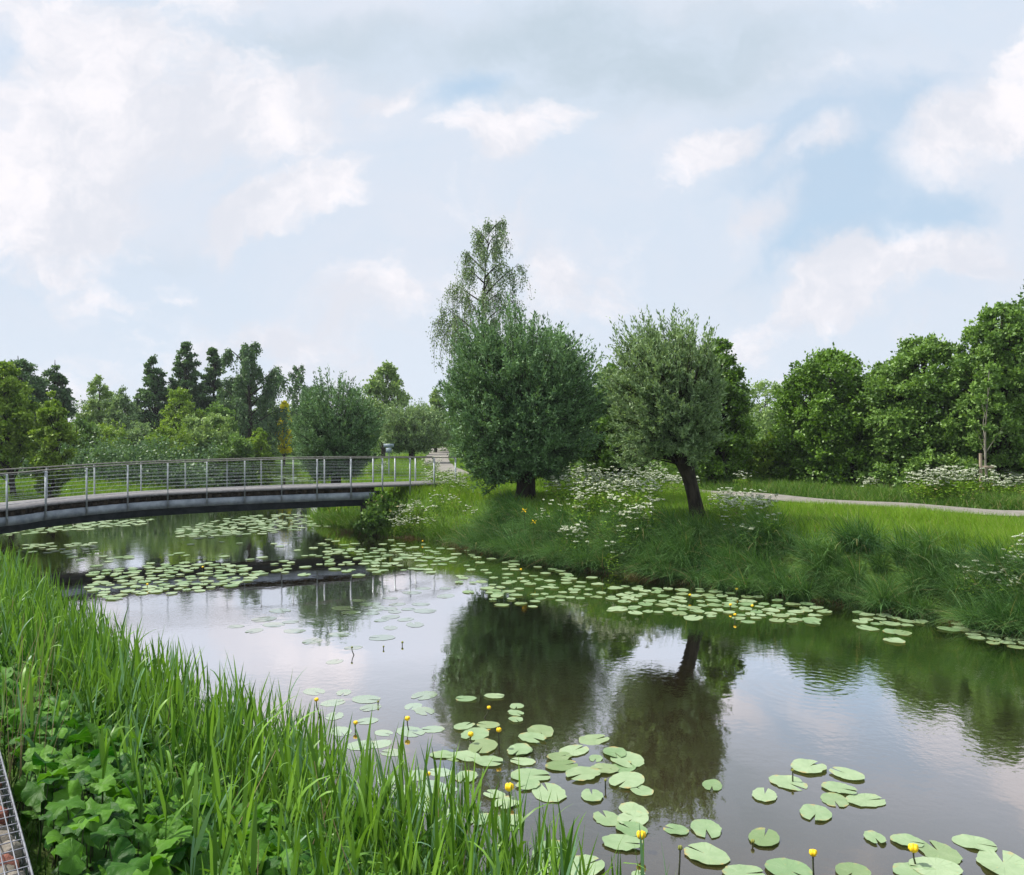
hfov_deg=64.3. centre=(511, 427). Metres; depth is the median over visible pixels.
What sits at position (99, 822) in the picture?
butterbur leaves
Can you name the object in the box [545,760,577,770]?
lily pad
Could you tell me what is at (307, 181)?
sky
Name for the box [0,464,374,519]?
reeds
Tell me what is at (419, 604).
lily leaf
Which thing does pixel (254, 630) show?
lily leaf
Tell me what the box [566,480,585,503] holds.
cow parsley
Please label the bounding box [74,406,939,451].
distant treeline
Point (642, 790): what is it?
lily pad
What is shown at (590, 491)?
cow parsley
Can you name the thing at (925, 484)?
cow parsley
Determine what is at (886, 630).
lily pad
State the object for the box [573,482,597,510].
cow parsley
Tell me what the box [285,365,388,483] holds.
pollard willow
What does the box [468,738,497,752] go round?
lily pad
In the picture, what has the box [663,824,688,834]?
lily pad
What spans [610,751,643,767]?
lily pad
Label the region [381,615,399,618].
lily leaf
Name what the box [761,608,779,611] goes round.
lily pad
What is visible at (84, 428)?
bush
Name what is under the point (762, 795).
lily pad
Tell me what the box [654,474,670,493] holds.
cow parsley
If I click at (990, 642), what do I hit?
lily pad
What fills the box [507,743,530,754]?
lily pad
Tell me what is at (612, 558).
cow parsley
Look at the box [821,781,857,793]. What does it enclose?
lily pad
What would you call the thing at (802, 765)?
lily pad
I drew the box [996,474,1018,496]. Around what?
cow parsley
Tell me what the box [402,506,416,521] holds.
cow parsley
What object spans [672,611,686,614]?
lily pad
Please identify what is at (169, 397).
distant tree
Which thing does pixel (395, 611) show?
lily leaf
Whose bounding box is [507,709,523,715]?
lily pad
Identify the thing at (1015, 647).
lily pad
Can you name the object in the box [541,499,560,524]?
cow parsley
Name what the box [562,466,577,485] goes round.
cow parsley
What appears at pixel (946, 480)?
cow parsley
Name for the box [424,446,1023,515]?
path
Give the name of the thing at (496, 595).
lily pad
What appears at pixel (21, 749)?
dry stalks
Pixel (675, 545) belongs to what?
sedge
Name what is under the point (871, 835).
lily pad
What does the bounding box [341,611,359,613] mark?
lily leaf
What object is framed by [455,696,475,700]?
lily pad
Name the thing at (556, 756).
lily pad
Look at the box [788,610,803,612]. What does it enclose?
lily pad
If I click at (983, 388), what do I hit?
young tree
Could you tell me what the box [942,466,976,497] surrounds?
cow parsley
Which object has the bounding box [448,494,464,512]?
cow parsley
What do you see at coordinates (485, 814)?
lily pad
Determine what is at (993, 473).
cow parsley
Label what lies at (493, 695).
lily pad
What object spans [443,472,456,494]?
cow parsley
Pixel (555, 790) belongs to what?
lily pad
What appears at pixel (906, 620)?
lily pad
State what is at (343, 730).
lily leaf
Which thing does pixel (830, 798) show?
lily pad
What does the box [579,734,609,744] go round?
lily pad
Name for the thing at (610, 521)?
cow parsley
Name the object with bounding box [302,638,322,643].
lily leaf
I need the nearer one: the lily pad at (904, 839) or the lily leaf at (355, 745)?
the lily pad at (904, 839)
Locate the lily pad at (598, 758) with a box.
[589,755,602,761]
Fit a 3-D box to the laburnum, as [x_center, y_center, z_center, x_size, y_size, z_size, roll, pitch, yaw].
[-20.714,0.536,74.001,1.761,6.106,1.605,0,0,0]
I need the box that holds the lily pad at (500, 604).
[494,603,508,605]
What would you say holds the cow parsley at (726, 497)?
on the ground at (736, 810)
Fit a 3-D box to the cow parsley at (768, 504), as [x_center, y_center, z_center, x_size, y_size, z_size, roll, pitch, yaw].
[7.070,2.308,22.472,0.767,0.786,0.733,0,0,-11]
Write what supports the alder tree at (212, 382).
on the ground at (736, 810)
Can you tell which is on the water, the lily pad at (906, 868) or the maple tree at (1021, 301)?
the lily pad at (906, 868)
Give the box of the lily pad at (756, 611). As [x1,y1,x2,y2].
[750,609,761,612]
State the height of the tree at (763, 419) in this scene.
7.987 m
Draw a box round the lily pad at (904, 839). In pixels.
[890,833,923,846]
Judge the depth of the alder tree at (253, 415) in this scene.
79.49 m
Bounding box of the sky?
[0,0,1023,422]
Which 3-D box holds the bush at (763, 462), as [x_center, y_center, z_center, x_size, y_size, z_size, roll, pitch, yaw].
[11.549,1.501,36.969,2.362,2.899,2.439,0,0,0]
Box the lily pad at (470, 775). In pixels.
[455,770,477,781]
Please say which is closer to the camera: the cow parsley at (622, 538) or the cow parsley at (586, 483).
the cow parsley at (622, 538)
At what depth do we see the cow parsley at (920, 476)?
30.75 m
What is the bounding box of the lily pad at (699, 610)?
[690,609,704,612]
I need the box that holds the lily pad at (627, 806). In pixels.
[619,802,648,816]
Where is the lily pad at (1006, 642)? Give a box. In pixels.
[999,640,1015,643]
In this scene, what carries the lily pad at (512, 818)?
on the water
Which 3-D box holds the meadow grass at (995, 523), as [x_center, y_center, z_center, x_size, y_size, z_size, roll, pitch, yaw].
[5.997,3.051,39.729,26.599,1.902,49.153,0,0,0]
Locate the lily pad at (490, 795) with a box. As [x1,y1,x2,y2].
[483,789,504,797]
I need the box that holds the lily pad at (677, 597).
[672,596,685,598]
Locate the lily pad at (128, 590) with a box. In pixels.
[120,589,134,591]
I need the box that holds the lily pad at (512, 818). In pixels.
[510,814,522,824]
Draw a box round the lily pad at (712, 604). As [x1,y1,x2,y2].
[707,603,720,605]
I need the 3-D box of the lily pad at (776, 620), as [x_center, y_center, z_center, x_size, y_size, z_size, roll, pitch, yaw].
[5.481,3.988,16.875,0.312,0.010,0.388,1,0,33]
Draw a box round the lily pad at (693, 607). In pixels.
[686,606,701,608]
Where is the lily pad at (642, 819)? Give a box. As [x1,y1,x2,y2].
[617,810,648,825]
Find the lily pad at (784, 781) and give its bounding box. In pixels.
[769,775,807,790]
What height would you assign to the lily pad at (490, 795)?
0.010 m
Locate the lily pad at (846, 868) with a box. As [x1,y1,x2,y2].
[835,862,870,874]
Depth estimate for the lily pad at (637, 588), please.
20.18 m
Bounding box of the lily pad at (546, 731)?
[527,725,553,736]
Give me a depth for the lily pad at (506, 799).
8.67 m
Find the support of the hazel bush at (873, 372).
on the ground at (736, 810)
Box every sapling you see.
[75,374,113,440]
[102,384,143,447]
[159,386,205,446]
[200,401,239,448]
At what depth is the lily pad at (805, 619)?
16.92 m
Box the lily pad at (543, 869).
[526,861,558,874]
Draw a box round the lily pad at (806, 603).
[801,602,814,604]
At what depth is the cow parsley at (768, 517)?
21.09 m
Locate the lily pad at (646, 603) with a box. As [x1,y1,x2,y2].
[638,602,652,605]
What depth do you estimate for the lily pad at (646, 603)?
18.38 m
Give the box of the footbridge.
[0,456,459,533]
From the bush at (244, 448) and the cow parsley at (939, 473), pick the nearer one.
the cow parsley at (939, 473)
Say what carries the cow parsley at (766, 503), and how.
on the ground at (736, 810)
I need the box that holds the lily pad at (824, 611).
[817,609,831,612]
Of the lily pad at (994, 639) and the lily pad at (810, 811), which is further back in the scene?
the lily pad at (994, 639)
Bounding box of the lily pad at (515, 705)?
[510,703,523,708]
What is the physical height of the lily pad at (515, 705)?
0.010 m
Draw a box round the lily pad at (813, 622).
[804,620,820,623]
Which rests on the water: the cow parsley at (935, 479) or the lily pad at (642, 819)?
the lily pad at (642, 819)
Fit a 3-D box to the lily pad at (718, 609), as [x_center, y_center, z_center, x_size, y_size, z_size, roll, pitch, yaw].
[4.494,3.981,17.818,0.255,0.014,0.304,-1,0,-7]
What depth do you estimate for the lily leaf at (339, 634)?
15.74 m
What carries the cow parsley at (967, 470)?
on the ground at (736, 810)
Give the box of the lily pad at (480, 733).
[461,727,488,739]
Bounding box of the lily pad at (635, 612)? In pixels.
[628,611,642,613]
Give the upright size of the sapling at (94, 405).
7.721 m
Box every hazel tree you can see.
[578,362,647,483]
[695,331,760,485]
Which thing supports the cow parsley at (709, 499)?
on the ground at (736, 810)
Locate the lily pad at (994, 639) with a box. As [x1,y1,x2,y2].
[987,637,1000,640]
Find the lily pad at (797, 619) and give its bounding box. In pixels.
[789,618,802,620]
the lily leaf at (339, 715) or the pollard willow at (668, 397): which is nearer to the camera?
the lily leaf at (339, 715)
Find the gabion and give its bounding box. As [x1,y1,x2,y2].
[0,751,33,874]
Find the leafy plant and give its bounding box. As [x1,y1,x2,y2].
[187,761,226,818]
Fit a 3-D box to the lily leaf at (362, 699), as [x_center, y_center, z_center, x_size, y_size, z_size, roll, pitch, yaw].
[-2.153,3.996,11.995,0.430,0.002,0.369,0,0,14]
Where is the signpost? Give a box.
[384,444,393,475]
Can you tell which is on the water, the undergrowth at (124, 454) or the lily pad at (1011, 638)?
the lily pad at (1011, 638)
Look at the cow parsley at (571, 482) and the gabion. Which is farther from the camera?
the cow parsley at (571, 482)
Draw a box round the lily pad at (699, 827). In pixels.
[690,819,721,837]
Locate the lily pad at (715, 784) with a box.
[702,779,721,789]
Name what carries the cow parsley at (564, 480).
on the ground at (736, 810)
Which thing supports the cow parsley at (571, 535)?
on the ground at (736, 810)
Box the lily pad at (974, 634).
[965,633,980,635]
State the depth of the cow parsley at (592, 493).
25.52 m
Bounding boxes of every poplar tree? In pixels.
[362,360,412,455]
[427,387,452,451]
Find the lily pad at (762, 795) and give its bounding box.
[752,788,777,801]
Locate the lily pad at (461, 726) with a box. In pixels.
[454,722,474,729]
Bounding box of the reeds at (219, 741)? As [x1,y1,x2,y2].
[0,539,675,874]
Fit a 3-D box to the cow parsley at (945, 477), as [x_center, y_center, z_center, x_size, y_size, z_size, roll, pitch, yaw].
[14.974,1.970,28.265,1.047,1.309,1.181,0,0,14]
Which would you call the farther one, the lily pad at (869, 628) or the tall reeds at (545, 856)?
the lily pad at (869, 628)
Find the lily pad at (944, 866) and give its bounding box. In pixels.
[909,856,962,874]
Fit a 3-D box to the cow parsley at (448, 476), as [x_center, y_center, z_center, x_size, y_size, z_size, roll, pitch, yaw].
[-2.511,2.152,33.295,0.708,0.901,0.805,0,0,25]
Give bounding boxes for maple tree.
[935,298,1023,492]
[1001,279,1023,457]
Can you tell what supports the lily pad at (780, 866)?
on the water
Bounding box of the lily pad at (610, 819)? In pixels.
[593,810,619,825]
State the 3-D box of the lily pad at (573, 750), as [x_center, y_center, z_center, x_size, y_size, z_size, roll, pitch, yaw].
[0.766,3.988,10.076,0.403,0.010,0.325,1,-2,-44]
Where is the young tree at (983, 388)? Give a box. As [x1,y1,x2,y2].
[966,360,1014,490]
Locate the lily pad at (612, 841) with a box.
[602,834,642,850]
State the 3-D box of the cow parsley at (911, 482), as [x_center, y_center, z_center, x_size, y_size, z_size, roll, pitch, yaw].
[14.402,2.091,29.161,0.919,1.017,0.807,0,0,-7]
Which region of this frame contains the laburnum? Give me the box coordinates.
[274,400,292,464]
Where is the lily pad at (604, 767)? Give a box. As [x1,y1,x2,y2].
[590,763,618,772]
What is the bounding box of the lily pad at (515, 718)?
[508,716,522,721]
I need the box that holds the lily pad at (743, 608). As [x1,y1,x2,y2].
[739,606,751,609]
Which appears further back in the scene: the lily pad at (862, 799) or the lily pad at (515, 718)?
the lily pad at (515, 718)
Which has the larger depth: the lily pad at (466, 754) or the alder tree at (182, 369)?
the alder tree at (182, 369)
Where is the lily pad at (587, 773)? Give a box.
[566,766,600,780]
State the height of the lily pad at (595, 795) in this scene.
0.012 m
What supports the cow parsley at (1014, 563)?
on the ground at (736, 810)
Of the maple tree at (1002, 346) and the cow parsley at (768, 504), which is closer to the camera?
the cow parsley at (768, 504)
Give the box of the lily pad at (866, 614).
[859,612,874,615]
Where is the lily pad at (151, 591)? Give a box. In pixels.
[148,590,162,592]
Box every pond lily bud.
[678,845,682,874]
[751,839,754,857]
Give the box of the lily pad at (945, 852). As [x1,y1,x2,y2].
[916,840,962,863]
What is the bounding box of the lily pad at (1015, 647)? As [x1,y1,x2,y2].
[1008,645,1023,648]
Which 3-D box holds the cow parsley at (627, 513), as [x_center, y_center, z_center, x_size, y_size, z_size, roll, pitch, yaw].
[3.435,2.934,22.720,1.122,1.240,0.984,0,0,-24]
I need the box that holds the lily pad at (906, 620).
[897,618,913,622]
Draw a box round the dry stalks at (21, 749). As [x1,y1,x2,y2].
[0,555,467,874]
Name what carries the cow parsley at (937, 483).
on the ground at (736, 810)
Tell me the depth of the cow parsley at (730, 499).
24.19 m
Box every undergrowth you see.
[0,432,251,488]
[269,424,779,475]
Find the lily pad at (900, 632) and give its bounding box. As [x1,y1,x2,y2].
[893,630,911,635]
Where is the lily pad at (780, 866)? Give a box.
[765,858,811,874]
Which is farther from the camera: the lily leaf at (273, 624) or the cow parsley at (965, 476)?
the cow parsley at (965, 476)
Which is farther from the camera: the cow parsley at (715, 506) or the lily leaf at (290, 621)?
the cow parsley at (715, 506)
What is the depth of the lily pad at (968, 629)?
15.97 m
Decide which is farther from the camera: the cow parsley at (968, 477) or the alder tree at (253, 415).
the alder tree at (253, 415)
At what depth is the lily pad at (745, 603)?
18.45 m
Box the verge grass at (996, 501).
[560,469,1023,509]
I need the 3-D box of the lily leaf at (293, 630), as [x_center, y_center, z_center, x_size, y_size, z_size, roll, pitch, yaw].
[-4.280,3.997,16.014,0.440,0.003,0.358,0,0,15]
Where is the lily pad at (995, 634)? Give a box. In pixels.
[981,631,1005,636]
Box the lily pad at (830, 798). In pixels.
[820,792,848,806]
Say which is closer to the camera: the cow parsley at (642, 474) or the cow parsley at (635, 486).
the cow parsley at (635, 486)
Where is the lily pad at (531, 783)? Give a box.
[515,779,539,789]
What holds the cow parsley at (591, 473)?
on the ground at (736, 810)
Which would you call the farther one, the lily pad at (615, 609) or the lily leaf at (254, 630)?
the lily pad at (615, 609)
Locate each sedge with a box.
[309,506,495,551]
[428,478,1023,640]
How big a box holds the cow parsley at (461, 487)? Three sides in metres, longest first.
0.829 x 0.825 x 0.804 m
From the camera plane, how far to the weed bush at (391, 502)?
30.68 m
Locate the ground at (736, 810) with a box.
[0,446,1023,874]
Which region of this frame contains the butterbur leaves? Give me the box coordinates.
[0,632,395,874]
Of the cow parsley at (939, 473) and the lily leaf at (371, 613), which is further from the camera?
the cow parsley at (939, 473)
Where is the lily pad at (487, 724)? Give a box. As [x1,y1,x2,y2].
[477,721,499,727]
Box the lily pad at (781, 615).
[772,614,788,616]
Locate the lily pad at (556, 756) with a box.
[547,752,571,760]
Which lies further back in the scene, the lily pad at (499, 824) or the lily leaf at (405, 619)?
the lily leaf at (405, 619)
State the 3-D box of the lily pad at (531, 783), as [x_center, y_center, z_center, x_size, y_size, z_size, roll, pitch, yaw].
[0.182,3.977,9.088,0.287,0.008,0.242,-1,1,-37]
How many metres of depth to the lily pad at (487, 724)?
10.96 m
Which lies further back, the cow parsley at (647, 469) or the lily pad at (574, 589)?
the cow parsley at (647, 469)
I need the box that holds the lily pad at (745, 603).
[738,602,752,605]
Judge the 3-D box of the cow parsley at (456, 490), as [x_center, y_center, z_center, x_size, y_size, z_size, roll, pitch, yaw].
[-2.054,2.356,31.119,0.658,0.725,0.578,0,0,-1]
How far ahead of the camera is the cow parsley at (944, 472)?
28.17 m
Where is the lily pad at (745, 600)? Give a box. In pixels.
[739,599,756,601]
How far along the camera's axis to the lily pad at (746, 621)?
16.76 m
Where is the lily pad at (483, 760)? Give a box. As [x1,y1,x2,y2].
[473,756,502,765]
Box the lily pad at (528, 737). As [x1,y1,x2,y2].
[518,732,545,742]
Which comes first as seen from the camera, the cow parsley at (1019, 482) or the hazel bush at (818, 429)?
the cow parsley at (1019, 482)
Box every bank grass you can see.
[0,452,424,516]
[531,492,1023,556]
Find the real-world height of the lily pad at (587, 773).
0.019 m
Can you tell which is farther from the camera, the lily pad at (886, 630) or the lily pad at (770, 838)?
the lily pad at (886, 630)
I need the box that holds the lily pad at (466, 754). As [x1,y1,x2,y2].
[452,750,479,760]
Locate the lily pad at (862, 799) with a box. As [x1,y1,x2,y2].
[845,793,885,806]
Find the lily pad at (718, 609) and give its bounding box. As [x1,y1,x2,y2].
[711,608,723,610]
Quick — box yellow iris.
[489,508,552,546]
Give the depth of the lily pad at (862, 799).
8.72 m
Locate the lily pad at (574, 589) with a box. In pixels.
[568,588,580,590]
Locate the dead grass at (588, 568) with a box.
[328,527,1023,639]
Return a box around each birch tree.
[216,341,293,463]
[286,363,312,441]
[426,215,535,393]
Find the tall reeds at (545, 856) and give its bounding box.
[116,627,560,874]
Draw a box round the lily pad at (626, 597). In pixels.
[621,596,633,598]
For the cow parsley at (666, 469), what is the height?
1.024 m
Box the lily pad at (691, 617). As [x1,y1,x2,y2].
[684,615,702,620]
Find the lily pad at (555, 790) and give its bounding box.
[532,782,566,801]
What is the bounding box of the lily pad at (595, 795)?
[581,789,603,800]
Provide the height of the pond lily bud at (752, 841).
0.190 m
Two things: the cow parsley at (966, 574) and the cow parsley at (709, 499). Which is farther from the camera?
the cow parsley at (709, 499)
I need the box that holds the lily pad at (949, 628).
[937,626,961,630]
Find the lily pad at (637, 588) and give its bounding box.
[632,587,642,589]
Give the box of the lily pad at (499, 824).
[497,814,518,830]
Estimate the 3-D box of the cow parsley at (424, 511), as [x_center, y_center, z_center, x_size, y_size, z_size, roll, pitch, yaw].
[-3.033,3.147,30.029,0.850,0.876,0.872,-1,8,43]
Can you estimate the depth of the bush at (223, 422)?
55.59 m
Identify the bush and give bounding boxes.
[52,412,102,466]
[85,418,137,460]
[116,421,155,451]
[139,420,198,474]
[168,412,224,476]
[201,412,244,468]
[213,429,263,486]
[246,427,276,485]
[351,501,391,535]
[360,488,405,522]
[740,442,757,480]
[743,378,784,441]
[746,429,791,481]
[761,342,895,486]
[842,361,926,481]
[853,332,980,489]
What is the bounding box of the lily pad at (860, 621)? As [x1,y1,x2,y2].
[853,619,867,622]
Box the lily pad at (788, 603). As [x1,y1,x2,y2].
[785,602,800,604]
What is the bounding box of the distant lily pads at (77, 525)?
[6,475,784,618]
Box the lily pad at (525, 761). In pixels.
[510,757,535,764]
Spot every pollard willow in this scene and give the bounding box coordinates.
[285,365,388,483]
[378,395,449,459]
[433,292,611,499]
[592,303,732,521]
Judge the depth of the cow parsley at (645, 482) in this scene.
26.82 m
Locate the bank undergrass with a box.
[0,641,136,874]
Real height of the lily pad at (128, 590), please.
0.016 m
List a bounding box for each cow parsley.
[393,521,404,536]
[395,517,407,535]
[397,518,411,535]
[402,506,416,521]
[404,504,415,520]
[407,499,420,517]
[412,516,425,532]
[420,500,437,524]
[425,490,441,508]
[436,474,447,488]
[441,494,458,512]
[442,476,454,489]
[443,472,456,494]
[444,469,455,488]
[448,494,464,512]
[449,480,465,497]
[452,477,468,497]
[461,505,480,523]
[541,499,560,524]
[543,480,561,500]
[545,479,569,505]
[546,476,568,500]
[548,475,568,499]
[552,473,578,500]
[552,525,585,559]
[556,521,589,550]
[559,470,584,497]
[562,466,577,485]
[563,492,589,518]
[563,528,587,560]
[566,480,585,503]
[567,482,587,504]
[570,467,591,488]
[572,473,591,496]
[572,476,607,502]
[572,491,592,517]
[572,499,599,530]
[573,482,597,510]
[575,474,597,499]
[579,487,600,507]
[580,463,598,485]
[581,474,606,494]
[590,472,611,496]
[593,477,621,510]
[593,481,629,510]
[596,504,625,540]
[600,541,625,572]
[602,492,634,529]
[607,475,630,500]
[610,507,642,534]
[613,526,633,552]
[614,470,643,490]
[614,475,636,502]
[619,484,637,506]
[619,510,650,554]
[621,475,647,492]
[628,477,656,508]
[628,480,643,505]
[629,479,645,499]
[633,496,663,536]
[636,467,649,486]
[637,481,662,502]
[640,461,653,480]
[641,476,667,499]
[641,492,664,520]
[643,469,666,487]
[643,482,665,501]
[643,485,666,505]
[652,470,668,488]
[653,468,668,486]
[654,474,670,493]
[661,475,683,496]
[705,496,721,512]
[706,491,728,505]
[706,494,728,515]
[711,489,730,509]
[712,496,734,521]
[718,491,737,511]
[720,487,738,509]
[720,501,746,527]
[723,495,740,515]
[728,488,744,509]
[728,496,752,523]
[735,521,762,547]
[737,471,752,485]
[737,494,764,515]
[738,488,755,509]
[741,494,759,512]
[749,495,779,513]
[752,496,782,513]
[756,493,784,514]
[756,505,783,541]
[856,478,871,492]
[903,472,922,493]
[904,473,930,499]
[907,467,931,489]
[907,470,938,496]
[914,474,946,502]
[915,465,951,496]
[917,467,955,498]
[919,469,943,500]
[924,475,943,498]
[925,468,949,498]
[926,472,954,497]
[927,465,964,501]
[928,476,956,498]
[930,465,958,493]
[931,468,960,498]
[937,472,956,497]
[940,466,983,501]
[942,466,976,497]
[951,464,988,492]
[954,560,986,595]
[955,467,977,491]
[960,564,999,604]
[964,468,993,494]
[973,476,998,494]
[974,465,1001,492]
[984,476,1015,494]
[987,569,1017,602]
[988,478,1012,496]
[989,479,1011,494]
[994,548,1023,582]
[994,571,1019,598]
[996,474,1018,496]
[998,557,1023,581]
[1002,533,1023,558]
[1010,476,1023,496]
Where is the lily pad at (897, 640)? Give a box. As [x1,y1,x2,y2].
[883,637,904,642]
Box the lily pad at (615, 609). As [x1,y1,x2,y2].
[606,607,627,610]
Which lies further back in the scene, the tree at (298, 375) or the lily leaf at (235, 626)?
the tree at (298, 375)
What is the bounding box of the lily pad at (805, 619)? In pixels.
[802,617,819,621]
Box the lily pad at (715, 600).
[706,599,720,601]
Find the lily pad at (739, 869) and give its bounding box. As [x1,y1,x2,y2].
[722,864,764,874]
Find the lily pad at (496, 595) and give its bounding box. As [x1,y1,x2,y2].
[491,594,502,596]
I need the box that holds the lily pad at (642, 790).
[630,785,653,795]
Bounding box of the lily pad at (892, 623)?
[879,621,900,625]
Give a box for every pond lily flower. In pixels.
[405,716,409,729]
[468,731,473,742]
[496,727,501,756]
[505,782,513,810]
[637,830,645,840]
[809,849,816,874]
[908,843,918,863]
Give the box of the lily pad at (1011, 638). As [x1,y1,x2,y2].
[1004,637,1020,640]
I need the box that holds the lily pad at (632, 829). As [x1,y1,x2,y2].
[615,821,647,835]
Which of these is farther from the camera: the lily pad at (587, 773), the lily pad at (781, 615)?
the lily pad at (781, 615)
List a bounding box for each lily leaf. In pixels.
[228,625,243,627]
[245,628,262,632]
[251,616,276,621]
[263,622,284,626]
[269,608,290,612]
[282,620,298,623]
[284,629,305,632]
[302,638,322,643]
[303,688,324,694]
[320,699,345,706]
[325,712,343,719]
[326,659,342,663]
[328,632,350,636]
[330,726,351,735]
[331,606,354,609]
[336,689,350,694]
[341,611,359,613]
[344,646,362,649]
[347,740,375,749]
[352,599,365,601]
[352,695,380,702]
[357,717,377,723]
[360,602,381,605]
[360,704,381,710]
[364,612,379,614]
[369,635,395,640]
[369,739,391,747]
[372,605,383,608]
[374,618,388,621]
[375,730,392,735]
[378,775,398,784]
[381,607,396,610]
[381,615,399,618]
[381,749,403,755]
[383,626,397,629]
[388,610,400,612]
[389,603,405,605]
[397,726,424,736]
[398,617,413,620]
[402,591,421,593]
[404,703,421,709]
[406,622,423,626]
[408,769,423,780]
[411,691,436,699]
[412,603,429,605]
[413,608,435,612]
[414,707,433,714]
[418,587,430,589]
[419,780,446,792]
[422,726,444,732]
[429,768,450,776]
[437,594,454,597]
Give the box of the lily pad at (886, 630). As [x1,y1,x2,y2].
[882,628,905,633]
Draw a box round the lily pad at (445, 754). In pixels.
[430,750,452,757]
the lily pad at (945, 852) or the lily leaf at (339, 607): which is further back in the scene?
the lily leaf at (339, 607)
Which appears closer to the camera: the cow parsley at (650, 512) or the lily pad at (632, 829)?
the lily pad at (632, 829)
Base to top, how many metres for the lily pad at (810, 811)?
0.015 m
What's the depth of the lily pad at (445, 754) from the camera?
9.96 m
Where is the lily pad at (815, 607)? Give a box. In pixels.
[809,606,823,608]
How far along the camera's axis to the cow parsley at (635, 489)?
25.86 m
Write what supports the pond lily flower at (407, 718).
on the water
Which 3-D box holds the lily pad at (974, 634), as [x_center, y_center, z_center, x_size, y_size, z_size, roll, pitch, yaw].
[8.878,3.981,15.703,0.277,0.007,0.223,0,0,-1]
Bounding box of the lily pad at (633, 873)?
[631,870,644,874]
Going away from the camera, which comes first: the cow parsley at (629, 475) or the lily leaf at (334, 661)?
the lily leaf at (334, 661)
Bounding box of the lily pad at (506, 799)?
[495,796,516,808]
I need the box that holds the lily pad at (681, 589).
[675,588,688,590]
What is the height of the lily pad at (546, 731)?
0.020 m
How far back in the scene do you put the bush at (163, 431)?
51.80 m
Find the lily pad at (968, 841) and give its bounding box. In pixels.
[952,834,996,850]
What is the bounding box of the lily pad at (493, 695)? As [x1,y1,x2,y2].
[484,693,503,697]
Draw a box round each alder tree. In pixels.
[0,360,43,497]
[26,390,79,497]
[128,354,168,447]
[158,341,209,438]
[196,347,229,427]
[226,385,263,456]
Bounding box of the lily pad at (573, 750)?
[559,745,588,755]
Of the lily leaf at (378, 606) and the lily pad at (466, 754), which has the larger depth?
the lily leaf at (378, 606)
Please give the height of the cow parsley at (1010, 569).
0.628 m
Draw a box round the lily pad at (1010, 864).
[976,848,1023,874]
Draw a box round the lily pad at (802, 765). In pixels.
[791,758,826,772]
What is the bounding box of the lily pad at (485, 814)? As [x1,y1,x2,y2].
[471,813,488,824]
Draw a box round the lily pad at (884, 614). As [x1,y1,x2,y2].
[876,613,891,616]
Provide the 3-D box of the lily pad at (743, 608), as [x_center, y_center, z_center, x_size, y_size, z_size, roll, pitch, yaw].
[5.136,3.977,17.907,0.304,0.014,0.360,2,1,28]
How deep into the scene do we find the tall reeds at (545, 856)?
6.42 m
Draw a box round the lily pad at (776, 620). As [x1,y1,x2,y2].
[769,618,784,621]
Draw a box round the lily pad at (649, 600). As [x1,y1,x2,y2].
[643,599,656,601]
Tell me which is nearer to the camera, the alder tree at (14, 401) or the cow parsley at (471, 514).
the cow parsley at (471, 514)
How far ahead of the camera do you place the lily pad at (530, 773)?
9.37 m
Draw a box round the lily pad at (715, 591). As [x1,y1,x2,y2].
[709,589,722,592]
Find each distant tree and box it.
[69,391,140,447]
[147,384,206,423]
[253,401,299,455]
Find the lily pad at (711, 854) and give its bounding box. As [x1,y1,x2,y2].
[684,842,729,864]
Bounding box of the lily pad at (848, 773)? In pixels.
[829,767,864,779]
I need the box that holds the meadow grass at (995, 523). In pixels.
[338,458,1023,559]
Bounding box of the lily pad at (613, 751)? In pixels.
[603,746,625,756]
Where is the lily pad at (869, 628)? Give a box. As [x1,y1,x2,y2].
[856,625,879,630]
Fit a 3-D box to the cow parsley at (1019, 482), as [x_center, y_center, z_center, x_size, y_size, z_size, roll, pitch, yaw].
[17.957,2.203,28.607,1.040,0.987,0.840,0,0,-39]
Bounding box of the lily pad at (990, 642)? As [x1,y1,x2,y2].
[986,641,999,643]
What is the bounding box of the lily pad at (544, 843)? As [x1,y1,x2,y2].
[532,840,567,861]
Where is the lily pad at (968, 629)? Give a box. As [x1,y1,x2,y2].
[961,628,980,631]
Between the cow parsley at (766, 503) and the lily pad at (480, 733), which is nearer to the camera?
the lily pad at (480, 733)
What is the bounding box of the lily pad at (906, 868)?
[893,862,936,874]
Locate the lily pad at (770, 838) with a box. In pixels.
[748,827,779,845]
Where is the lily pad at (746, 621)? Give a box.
[741,620,754,622]
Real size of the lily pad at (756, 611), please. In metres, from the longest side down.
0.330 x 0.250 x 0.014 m
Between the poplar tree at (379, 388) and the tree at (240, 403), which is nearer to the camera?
the tree at (240, 403)
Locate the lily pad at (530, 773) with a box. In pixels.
[511,768,549,780]
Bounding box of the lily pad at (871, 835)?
[863,830,886,842]
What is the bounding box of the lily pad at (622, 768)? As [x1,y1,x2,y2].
[610,761,636,771]
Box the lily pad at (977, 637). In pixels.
[968,636,984,638]
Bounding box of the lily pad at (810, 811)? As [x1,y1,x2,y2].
[800,804,831,820]
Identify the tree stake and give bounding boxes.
[979,453,993,493]
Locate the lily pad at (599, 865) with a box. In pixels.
[571,854,604,874]
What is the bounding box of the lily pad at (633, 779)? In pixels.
[609,771,644,787]

